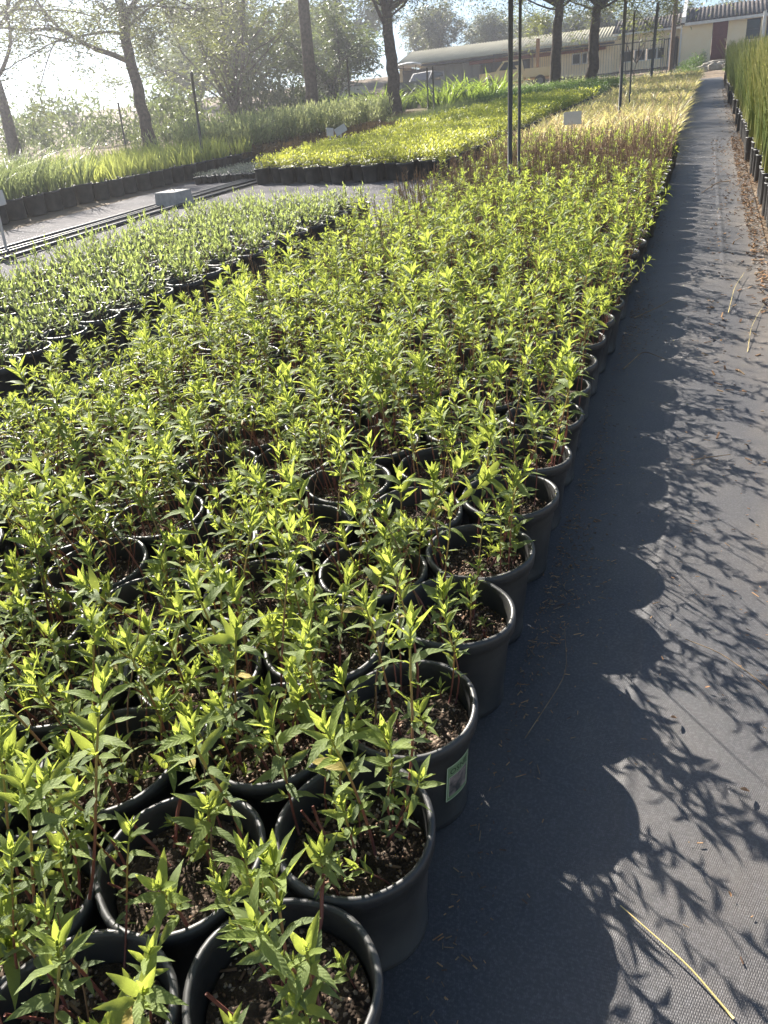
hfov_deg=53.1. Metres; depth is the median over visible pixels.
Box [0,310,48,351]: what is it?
potted slender herb
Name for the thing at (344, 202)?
potted mint
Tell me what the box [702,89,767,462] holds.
leaf litter
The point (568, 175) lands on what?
potted mint
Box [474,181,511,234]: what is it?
potted mint
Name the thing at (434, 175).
potted mint
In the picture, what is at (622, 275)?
potted mint
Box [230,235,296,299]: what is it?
potted mint
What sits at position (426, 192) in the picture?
potted mint
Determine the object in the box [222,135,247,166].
potted yellow blades
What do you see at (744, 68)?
potted restio
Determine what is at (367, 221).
potted mint
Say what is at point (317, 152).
potted lime bush
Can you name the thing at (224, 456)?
potted mint
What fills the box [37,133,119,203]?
potted reed
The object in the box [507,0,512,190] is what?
steel post
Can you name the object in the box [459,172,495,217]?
potted mint
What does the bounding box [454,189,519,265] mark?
potted mint
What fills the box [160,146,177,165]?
potted yellow blades
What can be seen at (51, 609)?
potted mint
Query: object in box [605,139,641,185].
potted mint
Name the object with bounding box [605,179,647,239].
potted mint
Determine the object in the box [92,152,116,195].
potted yellow blades
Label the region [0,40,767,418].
ground
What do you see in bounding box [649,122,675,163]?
potted mint
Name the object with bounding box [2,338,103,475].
potted mint
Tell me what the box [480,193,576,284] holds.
potted mint
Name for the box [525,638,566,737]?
dry stalk
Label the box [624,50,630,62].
window
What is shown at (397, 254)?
potted mint
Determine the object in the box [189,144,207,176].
potted yellow blades
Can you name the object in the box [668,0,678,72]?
utility pole
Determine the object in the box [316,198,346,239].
potted slender herb
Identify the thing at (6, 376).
potted slender herb
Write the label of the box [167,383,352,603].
potted mint
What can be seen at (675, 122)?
golden grass pot
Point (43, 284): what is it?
potted slender herb
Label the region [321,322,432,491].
potted mint
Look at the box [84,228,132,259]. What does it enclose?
potted slender herb
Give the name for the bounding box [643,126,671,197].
potted mint
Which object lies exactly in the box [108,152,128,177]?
potted yellow blades
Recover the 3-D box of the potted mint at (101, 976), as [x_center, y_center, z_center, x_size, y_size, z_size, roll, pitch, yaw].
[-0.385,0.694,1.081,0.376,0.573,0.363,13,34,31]
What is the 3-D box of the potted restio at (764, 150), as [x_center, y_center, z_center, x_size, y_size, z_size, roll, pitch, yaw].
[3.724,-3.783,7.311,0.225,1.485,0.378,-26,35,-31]
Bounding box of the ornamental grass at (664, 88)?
[558,67,706,119]
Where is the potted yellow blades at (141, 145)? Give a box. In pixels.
[129,140,148,152]
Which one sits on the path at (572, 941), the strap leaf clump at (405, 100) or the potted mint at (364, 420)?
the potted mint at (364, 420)
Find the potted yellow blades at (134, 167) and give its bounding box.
[123,155,140,189]
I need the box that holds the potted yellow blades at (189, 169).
[172,144,196,180]
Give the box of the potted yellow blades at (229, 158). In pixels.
[211,137,232,165]
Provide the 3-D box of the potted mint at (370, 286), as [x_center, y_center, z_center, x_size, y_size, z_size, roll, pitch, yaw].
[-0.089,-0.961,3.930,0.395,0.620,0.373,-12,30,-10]
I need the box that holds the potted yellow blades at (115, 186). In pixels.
[93,157,124,196]
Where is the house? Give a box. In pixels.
[678,0,767,65]
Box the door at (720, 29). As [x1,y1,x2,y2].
[710,21,727,59]
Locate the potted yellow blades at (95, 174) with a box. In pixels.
[77,159,106,198]
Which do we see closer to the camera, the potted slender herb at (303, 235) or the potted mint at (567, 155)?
the potted slender herb at (303, 235)
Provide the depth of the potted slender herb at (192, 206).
8.75 m
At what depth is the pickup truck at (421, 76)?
45.89 m
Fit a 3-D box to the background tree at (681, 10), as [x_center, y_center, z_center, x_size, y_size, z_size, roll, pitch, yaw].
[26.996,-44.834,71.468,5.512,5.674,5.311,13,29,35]
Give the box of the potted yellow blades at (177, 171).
[160,148,184,182]
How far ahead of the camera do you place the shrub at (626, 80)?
37.85 m
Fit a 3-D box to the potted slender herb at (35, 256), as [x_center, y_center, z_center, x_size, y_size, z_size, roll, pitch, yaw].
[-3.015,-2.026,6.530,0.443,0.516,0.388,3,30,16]
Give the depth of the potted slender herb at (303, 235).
7.14 m
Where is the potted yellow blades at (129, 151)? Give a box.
[115,144,136,155]
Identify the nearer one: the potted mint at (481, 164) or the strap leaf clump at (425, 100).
the potted mint at (481, 164)
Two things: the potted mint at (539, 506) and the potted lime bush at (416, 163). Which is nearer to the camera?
the potted mint at (539, 506)
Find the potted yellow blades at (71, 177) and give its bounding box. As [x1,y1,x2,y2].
[55,158,79,184]
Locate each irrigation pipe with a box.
[0,178,247,249]
[0,178,252,251]
[0,178,255,255]
[0,181,256,262]
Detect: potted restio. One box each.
[740,35,764,96]
[740,45,767,160]
[742,35,765,141]
[742,35,767,163]
[743,35,764,145]
[744,32,767,150]
[744,36,767,135]
[744,52,757,145]
[747,37,767,138]
[749,69,767,173]
[750,38,767,127]
[750,69,767,175]
[752,50,767,146]
[753,60,767,181]
[753,93,767,164]
[754,58,767,155]
[754,62,767,101]
[757,63,767,198]
[758,40,767,151]
[758,51,766,113]
[758,142,767,201]
[759,150,767,205]
[761,113,767,216]
[762,39,767,227]
[764,185,767,219]
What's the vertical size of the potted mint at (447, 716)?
0.618 m
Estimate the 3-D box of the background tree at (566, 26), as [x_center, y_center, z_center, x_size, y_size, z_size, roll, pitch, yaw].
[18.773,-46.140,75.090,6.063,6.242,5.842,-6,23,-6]
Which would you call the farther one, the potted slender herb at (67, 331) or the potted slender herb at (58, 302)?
the potted slender herb at (58, 302)
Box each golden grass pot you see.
[477,140,497,162]
[528,119,554,132]
[600,109,636,123]
[605,119,641,131]
[613,109,646,121]
[633,109,676,121]
[643,113,696,124]
[646,114,688,130]
[654,102,697,114]
[657,109,685,123]
[658,109,689,122]
[660,109,695,136]
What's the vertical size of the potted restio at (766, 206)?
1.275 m
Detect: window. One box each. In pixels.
[523,59,530,70]
[572,53,580,64]
[582,52,587,63]
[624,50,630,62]
[634,49,645,61]
[647,47,656,59]
[656,47,662,58]
[745,17,760,38]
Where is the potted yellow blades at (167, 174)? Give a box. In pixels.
[150,149,172,184]
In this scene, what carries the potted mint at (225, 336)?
on the path at (572, 941)
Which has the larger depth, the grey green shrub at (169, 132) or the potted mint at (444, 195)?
the grey green shrub at (169, 132)
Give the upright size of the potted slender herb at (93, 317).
0.518 m
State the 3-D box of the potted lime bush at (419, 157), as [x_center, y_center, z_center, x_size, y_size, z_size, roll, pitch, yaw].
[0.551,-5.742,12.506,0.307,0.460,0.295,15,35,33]
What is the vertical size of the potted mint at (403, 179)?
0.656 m
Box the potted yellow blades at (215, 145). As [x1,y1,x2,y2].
[202,135,221,157]
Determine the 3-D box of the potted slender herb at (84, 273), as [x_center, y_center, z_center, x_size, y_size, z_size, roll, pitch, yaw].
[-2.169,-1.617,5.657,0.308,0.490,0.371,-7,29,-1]
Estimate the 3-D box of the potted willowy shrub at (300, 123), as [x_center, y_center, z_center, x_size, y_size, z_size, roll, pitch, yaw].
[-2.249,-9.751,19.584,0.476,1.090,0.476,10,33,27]
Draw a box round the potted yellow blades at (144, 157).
[133,144,156,171]
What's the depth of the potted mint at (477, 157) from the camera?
9.36 m
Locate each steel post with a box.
[117,102,125,144]
[190,71,203,158]
[346,58,349,104]
[426,67,428,108]
[432,66,434,109]
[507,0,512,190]
[517,0,521,178]
[618,0,626,112]
[628,11,635,103]
[650,2,659,76]
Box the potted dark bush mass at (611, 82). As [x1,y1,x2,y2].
[475,74,625,99]
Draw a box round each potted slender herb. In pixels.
[0,240,47,280]
[0,246,16,287]
[0,261,30,298]
[0,271,31,325]
[0,279,25,308]
[0,303,14,334]
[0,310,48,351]
[0,310,55,394]
[0,317,29,413]
[1,262,48,302]
[4,287,53,330]
[8,268,65,306]
[9,298,71,340]
[19,253,57,288]
[27,268,81,319]
[28,231,72,274]
[32,250,79,293]
[40,297,93,375]
[49,244,103,282]
[49,256,91,298]
[49,276,103,324]
[52,242,86,278]
[59,230,92,262]
[62,255,107,303]
[65,274,125,358]
[71,240,104,268]
[72,241,121,286]
[76,243,133,293]
[77,224,115,258]
[82,238,124,273]
[83,276,139,309]
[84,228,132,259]
[84,261,150,344]
[93,235,138,278]
[101,223,147,261]
[102,217,131,250]
[114,252,155,298]
[115,223,149,250]
[118,229,162,267]
[120,239,161,282]
[127,208,166,246]
[128,210,154,239]
[132,231,166,257]
[132,237,185,286]
[132,264,176,330]
[138,232,183,267]
[140,216,170,235]
[142,212,183,248]
[142,226,176,258]
[158,205,190,231]
[158,215,182,239]
[158,218,198,252]
[160,244,195,272]
[164,231,199,263]
[166,252,205,316]
[170,214,203,241]
[172,202,205,233]
[175,198,202,222]
[179,241,222,306]
[180,210,217,245]
[182,220,221,255]
[183,196,218,224]
[185,236,219,267]
[187,206,218,232]
[188,199,213,219]
[196,213,233,247]
[201,223,241,258]
[204,202,235,227]
[206,234,241,294]
[207,196,229,221]
[207,208,233,237]
[213,196,250,216]
[216,215,256,249]
[221,202,248,221]
[223,220,264,285]
[224,208,257,232]
[229,214,254,238]
[232,186,260,211]
[233,190,263,217]
[235,212,268,242]
[236,219,280,276]
[237,195,265,222]
[238,205,266,232]
[244,190,272,212]
[248,196,274,219]
[253,199,282,226]
[257,217,291,268]
[259,206,286,235]
[264,196,301,229]
[266,191,287,215]
[269,187,307,216]
[269,196,295,220]
[275,187,299,208]
[276,202,308,259]
[283,201,316,223]
[295,193,322,208]
[296,200,325,253]
[298,190,337,245]
[299,191,329,216]
[309,187,336,210]
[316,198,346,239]
[317,187,347,206]
[326,181,360,232]
[343,181,370,228]
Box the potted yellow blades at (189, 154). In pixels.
[178,143,199,162]
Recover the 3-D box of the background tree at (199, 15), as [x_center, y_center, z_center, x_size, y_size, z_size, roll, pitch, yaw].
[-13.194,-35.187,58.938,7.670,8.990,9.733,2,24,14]
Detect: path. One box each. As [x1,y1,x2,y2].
[0,77,767,1023]
[0,163,486,417]
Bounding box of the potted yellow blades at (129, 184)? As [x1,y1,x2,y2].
[113,156,136,193]
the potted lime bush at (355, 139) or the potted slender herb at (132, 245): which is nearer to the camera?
the potted slender herb at (132, 245)
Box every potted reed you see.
[0,137,58,191]
[0,144,54,213]
[0,147,58,215]
[0,149,46,220]
[0,153,30,196]
[0,157,29,224]
[2,140,78,211]
[2,144,47,192]
[2,149,30,175]
[5,148,62,192]
[6,146,70,175]
[12,144,87,207]
[20,141,70,186]
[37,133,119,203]
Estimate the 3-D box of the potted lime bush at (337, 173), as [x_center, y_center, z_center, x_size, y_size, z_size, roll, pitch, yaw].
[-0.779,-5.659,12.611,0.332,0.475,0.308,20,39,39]
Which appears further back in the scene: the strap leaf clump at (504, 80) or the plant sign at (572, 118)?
the strap leaf clump at (504, 80)
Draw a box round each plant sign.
[0,190,7,250]
[326,128,333,137]
[334,123,346,137]
[564,111,581,129]
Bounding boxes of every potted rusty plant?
[239,149,249,164]
[247,147,257,163]
[254,146,263,163]
[258,142,267,154]
[260,143,272,155]
[262,143,273,159]
[272,145,279,155]
[275,140,286,153]
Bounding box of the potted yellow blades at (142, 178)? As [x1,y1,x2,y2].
[120,150,151,190]
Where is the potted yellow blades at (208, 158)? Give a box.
[200,145,214,171]
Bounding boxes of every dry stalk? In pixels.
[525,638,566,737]
[620,905,733,1018]
[623,352,666,368]
[634,299,672,317]
[686,639,767,688]
[691,454,730,459]
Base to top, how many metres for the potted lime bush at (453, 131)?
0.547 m
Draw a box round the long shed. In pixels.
[398,26,619,85]
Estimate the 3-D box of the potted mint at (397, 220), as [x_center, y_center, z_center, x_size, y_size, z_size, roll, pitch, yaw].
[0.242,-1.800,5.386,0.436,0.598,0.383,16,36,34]
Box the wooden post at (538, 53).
[536,38,539,67]
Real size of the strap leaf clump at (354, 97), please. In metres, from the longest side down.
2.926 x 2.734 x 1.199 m
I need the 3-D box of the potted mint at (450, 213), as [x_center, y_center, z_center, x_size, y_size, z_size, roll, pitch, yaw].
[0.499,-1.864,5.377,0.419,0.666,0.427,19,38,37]
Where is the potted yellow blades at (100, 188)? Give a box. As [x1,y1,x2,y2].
[91,158,109,199]
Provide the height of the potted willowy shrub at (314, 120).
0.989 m
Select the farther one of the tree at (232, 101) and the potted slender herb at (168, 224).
the tree at (232, 101)
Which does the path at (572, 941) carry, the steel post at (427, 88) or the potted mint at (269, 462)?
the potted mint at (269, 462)
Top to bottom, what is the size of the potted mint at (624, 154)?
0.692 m
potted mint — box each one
[0,340,75,443]
[0,355,83,559]
[0,379,110,598]
[0,394,23,459]
[0,397,47,544]
[0,443,148,639]
[0,472,46,612]
[0,481,86,684]
[0,528,5,559]
[0,541,132,763]
[0,602,213,862]
[0,655,40,837]
[0,659,133,1009]
[0,810,188,1023]
[1,339,140,502]
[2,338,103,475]
[2,709,266,1006]
[30,319,115,427]
[45,375,163,537]
[49,467,202,706]
[51,345,144,445]
[63,331,173,467]
[66,313,157,397]
[84,486,282,783]
[86,391,205,575]
[90,322,181,407]
[95,428,304,628]
[112,342,217,494]
[123,296,193,371]
[123,359,264,521]
[128,295,214,430]
[133,339,254,450]
[147,291,250,402]
[157,255,222,353]
[157,440,313,685]
[158,301,221,390]
[161,305,280,402]
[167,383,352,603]
[167,512,345,840]
[170,364,311,559]
[180,319,289,454]
[182,827,383,1023]
[191,290,252,365]
[191,354,348,504]
[192,246,253,332]
[201,509,410,755]
[208,274,280,377]
[210,288,333,441]
[222,262,316,356]
[223,282,283,335]
[225,236,272,310]
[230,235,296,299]
[235,270,317,381]
[236,259,292,319]
[236,600,448,971]
[261,231,328,337]
[266,236,311,285]
[270,424,476,664]
[271,324,376,465]
[274,239,323,310]
[274,247,346,356]
[274,283,366,408]
[281,371,391,543]
[287,227,328,276]
[290,224,345,264]
[292,237,339,290]
[294,262,386,346]
[301,216,364,320]
[305,276,384,376]
[312,214,358,279]
[315,544,477,830]
[316,308,417,427]
[319,220,368,298]
[321,292,451,450]
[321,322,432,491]
[322,221,383,289]
[325,215,359,258]
[327,229,380,323]
[329,257,402,356]
[331,196,374,247]
[335,213,367,267]
[336,196,398,278]
[336,490,515,718]
[341,214,395,308]
[342,261,414,381]
[348,250,416,326]
[349,189,389,238]
[350,380,505,579]
[351,205,401,258]
[354,352,517,525]
[361,197,418,265]
[362,212,399,249]
[365,188,397,231]
[366,218,414,292]
[368,208,433,282]
[370,203,411,243]
[371,246,447,366]
[372,255,477,337]
[377,182,408,225]
[378,197,421,258]
[378,324,518,461]
[384,233,451,314]
[386,188,421,234]
[389,261,472,412]
[390,212,445,296]
[391,171,424,216]
[393,210,444,269]
[394,191,433,226]
[395,166,429,212]
[398,191,438,243]
[399,415,545,644]
[401,229,481,329]
[403,197,467,257]
[410,162,438,207]
[411,185,456,236]
[413,176,441,220]
[414,161,445,202]
[414,185,452,227]
[414,209,461,284]
[417,202,495,312]
[417,232,514,329]
[419,169,452,214]
[419,375,558,582]
[420,191,468,250]
[425,274,503,384]
[426,155,454,196]
[426,283,546,438]
[427,252,514,348]
[428,197,494,261]
[429,201,512,284]
[430,168,458,209]
[432,205,470,272]
[433,171,478,223]
[435,267,543,386]
[436,182,495,230]
[436,212,504,289]
[438,184,478,243]
[439,153,465,192]
[443,152,474,188]
[444,170,477,216]
[445,193,492,253]
[446,160,470,201]
[446,214,560,320]
[448,156,479,197]
[451,168,482,207]
[452,337,594,530]
[453,146,477,184]
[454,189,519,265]
[455,151,484,178]
[458,153,480,190]
[459,162,491,204]
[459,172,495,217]
[461,177,501,225]
[462,181,510,247]
[464,157,498,199]
[466,147,502,185]
[467,142,491,175]
[467,147,489,188]
[467,187,543,254]
[472,224,560,296]
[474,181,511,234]
[474,248,550,375]
[475,296,594,485]
[476,157,502,193]
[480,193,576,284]
[481,145,506,176]
[482,160,513,211]
[483,139,504,173]
[483,150,507,190]
[483,157,521,206]
[485,242,557,352]
[489,141,507,173]
[489,176,551,249]
[491,163,512,198]
[491,170,530,228]
[492,151,514,172]
[492,170,527,220]
[495,177,551,233]
[495,284,604,449]
[496,150,534,190]
[500,143,521,179]
[500,157,537,191]
[500,157,539,210]
[504,146,530,174]
[505,156,544,202]
[505,182,539,236]
[505,232,577,322]
[506,163,538,207]
[507,143,534,172]
[511,171,572,214]
[511,209,554,270]
[512,172,554,223]
[512,187,557,260]
[513,205,585,303]
[515,152,534,186]
[517,177,593,240]
[517,271,608,421]
[520,139,539,181]
[522,139,549,178]
[526,136,555,170]
[527,137,553,174]
[528,176,580,232]
[529,157,551,192]
[529,211,606,289]
[530,187,568,249]
[531,224,628,396]
[533,147,553,191]
[533,167,563,208]
[534,222,627,373]
[535,210,611,276]
[537,142,558,182]
[540,140,568,175]
[541,172,585,224]
[542,152,568,203]
[544,139,569,178]
[544,148,584,197]
[548,138,571,173]
[552,148,578,192]
[553,217,654,354]
[554,140,577,169]
[554,186,619,254]
[554,187,607,263]
[556,146,582,187]
[558,145,593,182]
[559,134,579,168]
[559,165,587,216]
[562,160,600,209]
[563,179,614,235]
[564,227,629,296]
[566,154,611,204]
[568,191,610,246]
[568,205,654,319]
[569,139,594,173]
[571,152,601,202]
[572,170,628,227]
[573,145,593,177]
[575,129,600,169]
[577,151,609,194]
[578,130,603,166]
[578,171,633,217]
[578,197,646,270]
[582,150,608,188]
[585,151,634,200]
[587,147,611,184]
[589,137,613,182]
[589,153,628,206]
[590,172,654,293]
[592,137,622,175]
[593,166,625,212]
[598,143,633,192]
[599,133,624,168]
[600,134,624,167]
[602,169,674,252]
[603,127,625,164]
[604,133,638,180]
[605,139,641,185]
[605,150,633,190]
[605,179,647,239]
[607,158,652,260]
[607,182,665,282]
[613,164,659,237]
[614,161,657,213]
[615,137,649,176]
[620,128,649,167]
[623,149,665,229]
[625,128,652,164]
[626,127,650,172]
[631,142,670,196]
[632,146,664,197]
[634,145,668,217]
[635,140,665,186]
[639,131,678,169]
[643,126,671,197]
[643,135,671,198]
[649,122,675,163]
[649,123,677,166]
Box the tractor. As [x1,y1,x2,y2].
[384,62,421,99]
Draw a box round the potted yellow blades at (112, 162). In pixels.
[93,149,122,176]
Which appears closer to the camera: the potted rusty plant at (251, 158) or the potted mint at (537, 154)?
the potted mint at (537, 154)
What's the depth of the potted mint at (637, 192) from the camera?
5.92 m
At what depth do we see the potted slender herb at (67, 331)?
4.65 m
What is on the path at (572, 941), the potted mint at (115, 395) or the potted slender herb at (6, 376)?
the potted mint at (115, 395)
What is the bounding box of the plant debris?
[408,150,767,1023]
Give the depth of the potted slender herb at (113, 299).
5.39 m
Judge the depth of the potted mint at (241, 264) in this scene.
4.52 m
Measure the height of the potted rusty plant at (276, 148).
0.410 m
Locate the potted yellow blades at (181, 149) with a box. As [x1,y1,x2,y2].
[163,140,189,164]
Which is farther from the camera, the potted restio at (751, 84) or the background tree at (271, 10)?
the background tree at (271, 10)
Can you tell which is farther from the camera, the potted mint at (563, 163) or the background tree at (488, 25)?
the background tree at (488, 25)
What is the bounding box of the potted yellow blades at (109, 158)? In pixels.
[87,149,117,171]
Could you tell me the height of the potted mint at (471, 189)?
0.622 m
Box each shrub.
[0,81,113,148]
[0,101,77,157]
[67,100,139,148]
[122,77,213,139]
[124,74,216,135]
[128,126,168,148]
[142,125,162,148]
[156,107,201,141]
[160,125,173,146]
[169,121,184,148]
[172,122,191,147]
[175,116,196,144]
[176,116,192,145]
[193,116,215,143]
[194,116,214,142]
[203,117,221,143]
[206,118,222,142]
[208,51,304,120]
[210,111,229,146]
[219,121,230,149]
[220,118,229,147]
[223,116,237,148]
[224,110,235,133]
[226,120,239,149]
[230,111,253,144]
[231,114,249,145]
[234,109,250,140]
[244,116,263,145]
[245,120,263,154]
[251,112,269,148]
[253,70,331,115]
[253,108,272,143]
[263,106,275,141]
[263,114,279,142]
[264,113,277,146]
[272,112,287,142]
[274,111,288,141]
[280,108,291,137]
[282,107,297,142]
[286,105,301,137]
[287,108,303,139]
[292,102,306,120]
[296,105,312,137]
[300,101,317,128]
[305,109,320,135]
[305,110,317,133]
[310,102,329,134]
[317,100,335,132]
[317,101,333,131]
[332,106,340,130]
[334,104,346,127]
[337,99,352,127]
[341,102,355,125]
[343,93,361,121]
[347,100,361,127]
[352,92,368,124]
[356,93,373,125]
[368,93,384,121]
[369,99,380,123]
[378,99,389,121]
[383,91,393,119]
[513,76,536,87]
[561,72,584,81]
[618,75,640,82]
[669,63,691,73]
[681,52,706,68]
[683,57,702,68]
[699,49,707,64]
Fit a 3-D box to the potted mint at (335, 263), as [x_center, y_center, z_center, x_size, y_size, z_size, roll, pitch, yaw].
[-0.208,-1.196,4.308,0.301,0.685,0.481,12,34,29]
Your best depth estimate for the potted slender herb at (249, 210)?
8.07 m
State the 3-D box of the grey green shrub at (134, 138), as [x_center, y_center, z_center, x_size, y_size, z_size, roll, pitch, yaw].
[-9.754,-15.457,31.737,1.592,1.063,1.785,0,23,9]
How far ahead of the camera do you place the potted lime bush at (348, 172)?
12.82 m
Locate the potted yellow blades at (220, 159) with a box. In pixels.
[211,139,227,170]
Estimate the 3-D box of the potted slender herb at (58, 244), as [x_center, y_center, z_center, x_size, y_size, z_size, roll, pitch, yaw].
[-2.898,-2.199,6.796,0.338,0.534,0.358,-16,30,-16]
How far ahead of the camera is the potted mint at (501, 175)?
7.50 m
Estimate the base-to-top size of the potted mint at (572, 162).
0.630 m
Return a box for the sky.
[0,0,754,117]
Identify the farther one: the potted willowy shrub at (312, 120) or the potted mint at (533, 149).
the potted willowy shrub at (312, 120)
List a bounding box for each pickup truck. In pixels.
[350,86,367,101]
[400,70,462,98]
[479,59,549,92]
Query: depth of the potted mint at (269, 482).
2.40 m
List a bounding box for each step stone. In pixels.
[695,66,707,71]
[708,63,722,70]
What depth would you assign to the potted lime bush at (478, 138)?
13.45 m
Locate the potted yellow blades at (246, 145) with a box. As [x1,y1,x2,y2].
[238,136,254,157]
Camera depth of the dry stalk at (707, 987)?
1.31 m
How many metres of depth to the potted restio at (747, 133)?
10.68 m
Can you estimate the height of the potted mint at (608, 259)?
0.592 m
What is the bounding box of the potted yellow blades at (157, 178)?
[138,152,164,187]
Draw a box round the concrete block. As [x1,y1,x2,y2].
[155,188,194,207]
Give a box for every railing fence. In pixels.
[493,48,551,84]
[561,38,662,80]
[662,37,677,72]
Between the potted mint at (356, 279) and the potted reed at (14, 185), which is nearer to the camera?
the potted mint at (356, 279)
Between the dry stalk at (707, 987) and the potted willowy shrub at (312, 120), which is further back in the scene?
the potted willowy shrub at (312, 120)
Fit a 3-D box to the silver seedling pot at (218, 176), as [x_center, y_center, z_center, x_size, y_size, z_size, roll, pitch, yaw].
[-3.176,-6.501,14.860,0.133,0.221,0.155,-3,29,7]
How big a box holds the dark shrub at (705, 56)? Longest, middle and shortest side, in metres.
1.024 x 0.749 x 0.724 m
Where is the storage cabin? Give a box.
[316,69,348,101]
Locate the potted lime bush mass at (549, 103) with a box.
[392,85,599,127]
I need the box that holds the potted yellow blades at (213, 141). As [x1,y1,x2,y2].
[202,134,217,150]
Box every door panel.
[482,63,486,73]
[487,63,491,72]
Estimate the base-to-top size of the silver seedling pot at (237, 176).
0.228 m
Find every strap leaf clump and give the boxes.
[318,84,353,104]
[335,91,370,102]
[347,83,386,109]
[357,85,411,110]
[365,91,413,110]
[376,93,413,110]
[400,87,425,108]
[406,84,446,107]
[407,87,450,108]
[409,75,474,108]
[428,73,491,103]
[435,78,475,98]
[445,74,497,102]
[461,68,514,93]
[466,76,507,96]
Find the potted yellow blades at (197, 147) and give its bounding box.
[183,137,210,159]
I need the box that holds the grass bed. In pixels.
[480,114,681,179]
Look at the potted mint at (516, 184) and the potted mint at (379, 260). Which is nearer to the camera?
the potted mint at (379, 260)
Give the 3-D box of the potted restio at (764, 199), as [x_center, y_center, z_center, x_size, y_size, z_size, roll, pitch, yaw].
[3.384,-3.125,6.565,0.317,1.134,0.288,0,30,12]
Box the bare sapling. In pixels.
[625,31,647,79]
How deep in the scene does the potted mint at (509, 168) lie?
7.00 m
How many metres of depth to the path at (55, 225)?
11.70 m
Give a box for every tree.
[0,0,160,161]
[0,0,295,148]
[66,0,357,129]
[122,12,246,120]
[134,2,202,107]
[162,0,262,113]
[176,0,316,110]
[267,0,364,85]
[270,0,384,101]
[275,0,405,82]
[294,0,505,116]
[298,0,319,106]
[395,0,450,70]
[400,0,692,85]
[408,0,473,49]
[459,4,507,44]
[465,3,524,44]
[502,0,747,80]
[513,9,553,38]
[513,11,572,38]
[553,2,590,32]
[581,0,631,29]
[617,2,664,20]
[652,0,702,22]
[693,0,750,5]
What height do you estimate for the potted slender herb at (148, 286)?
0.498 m
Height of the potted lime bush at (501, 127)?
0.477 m
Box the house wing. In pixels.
[612,13,684,71]
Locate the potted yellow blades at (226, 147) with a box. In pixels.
[221,140,231,154]
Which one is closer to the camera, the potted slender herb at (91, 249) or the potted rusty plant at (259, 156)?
the potted slender herb at (91, 249)
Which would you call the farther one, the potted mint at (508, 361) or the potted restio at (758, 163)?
the potted restio at (758, 163)
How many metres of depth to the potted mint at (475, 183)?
7.45 m
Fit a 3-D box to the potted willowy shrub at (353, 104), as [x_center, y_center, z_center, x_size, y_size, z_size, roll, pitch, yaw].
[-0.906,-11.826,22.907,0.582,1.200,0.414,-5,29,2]
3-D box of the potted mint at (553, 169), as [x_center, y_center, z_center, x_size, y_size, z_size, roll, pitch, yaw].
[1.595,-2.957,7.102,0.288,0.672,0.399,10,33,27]
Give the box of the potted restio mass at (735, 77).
[716,35,766,140]
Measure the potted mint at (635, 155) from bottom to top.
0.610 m
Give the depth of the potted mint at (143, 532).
2.39 m
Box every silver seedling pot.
[193,173,200,184]
[201,172,208,183]
[207,172,214,183]
[212,170,217,181]
[216,171,222,182]
[220,170,227,182]
[230,171,236,180]
[234,169,240,180]
[239,168,244,178]
[243,169,250,178]
[249,168,255,178]
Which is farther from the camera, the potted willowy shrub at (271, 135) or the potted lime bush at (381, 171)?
the potted willowy shrub at (271, 135)
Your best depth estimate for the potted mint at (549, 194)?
5.88 m
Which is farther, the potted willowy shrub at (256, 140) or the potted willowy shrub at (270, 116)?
the potted willowy shrub at (270, 116)
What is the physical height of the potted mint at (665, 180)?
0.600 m
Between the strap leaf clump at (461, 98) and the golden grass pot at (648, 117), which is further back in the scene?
the strap leaf clump at (461, 98)
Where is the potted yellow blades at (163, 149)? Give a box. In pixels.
[150,141,175,158]
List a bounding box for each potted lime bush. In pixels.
[252,153,269,184]
[260,153,277,181]
[265,152,285,182]
[274,149,290,165]
[276,154,294,183]
[283,151,299,181]
[288,149,309,163]
[289,146,311,182]
[299,148,319,183]
[307,147,325,162]
[308,148,327,180]
[318,149,337,182]
[322,142,336,152]
[324,138,341,148]
[327,149,340,162]
[327,152,346,183]
[329,138,345,148]
[336,148,352,180]
[345,134,362,142]
[346,143,362,162]
[348,142,366,153]
[348,151,365,181]
[352,136,373,152]
[353,146,371,162]
[358,148,377,182]
[359,144,372,160]
[362,130,379,141]
[370,140,390,159]
[371,145,387,179]
[373,132,389,144]
[379,135,397,145]
[379,144,402,179]
[382,128,396,138]
[386,145,403,160]
[391,141,412,158]
[395,149,413,180]
[401,136,423,151]
[402,144,419,176]
[405,137,431,156]
[408,129,422,137]
[410,144,425,174]
[412,124,425,132]
[415,127,430,135]
[416,143,435,177]
[417,134,435,154]
[423,135,441,152]
[425,137,447,155]
[428,140,451,178]
[433,130,452,142]
[435,126,455,134]
[435,137,458,174]
[436,132,459,151]
[443,127,462,136]
[447,139,462,169]
[448,135,467,164]
[453,120,471,130]
[454,134,472,166]
[456,131,477,156]
[462,118,478,129]
[464,132,479,161]
[469,128,485,159]
[472,126,489,151]
[480,119,498,129]
[481,129,494,153]
[485,123,500,140]
[489,125,504,136]
[495,123,507,140]
[498,118,514,133]
[503,115,517,135]
[513,112,526,132]
[515,115,528,129]
[522,112,532,127]
[524,111,535,128]
[528,108,541,125]
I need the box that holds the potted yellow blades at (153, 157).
[145,147,164,169]

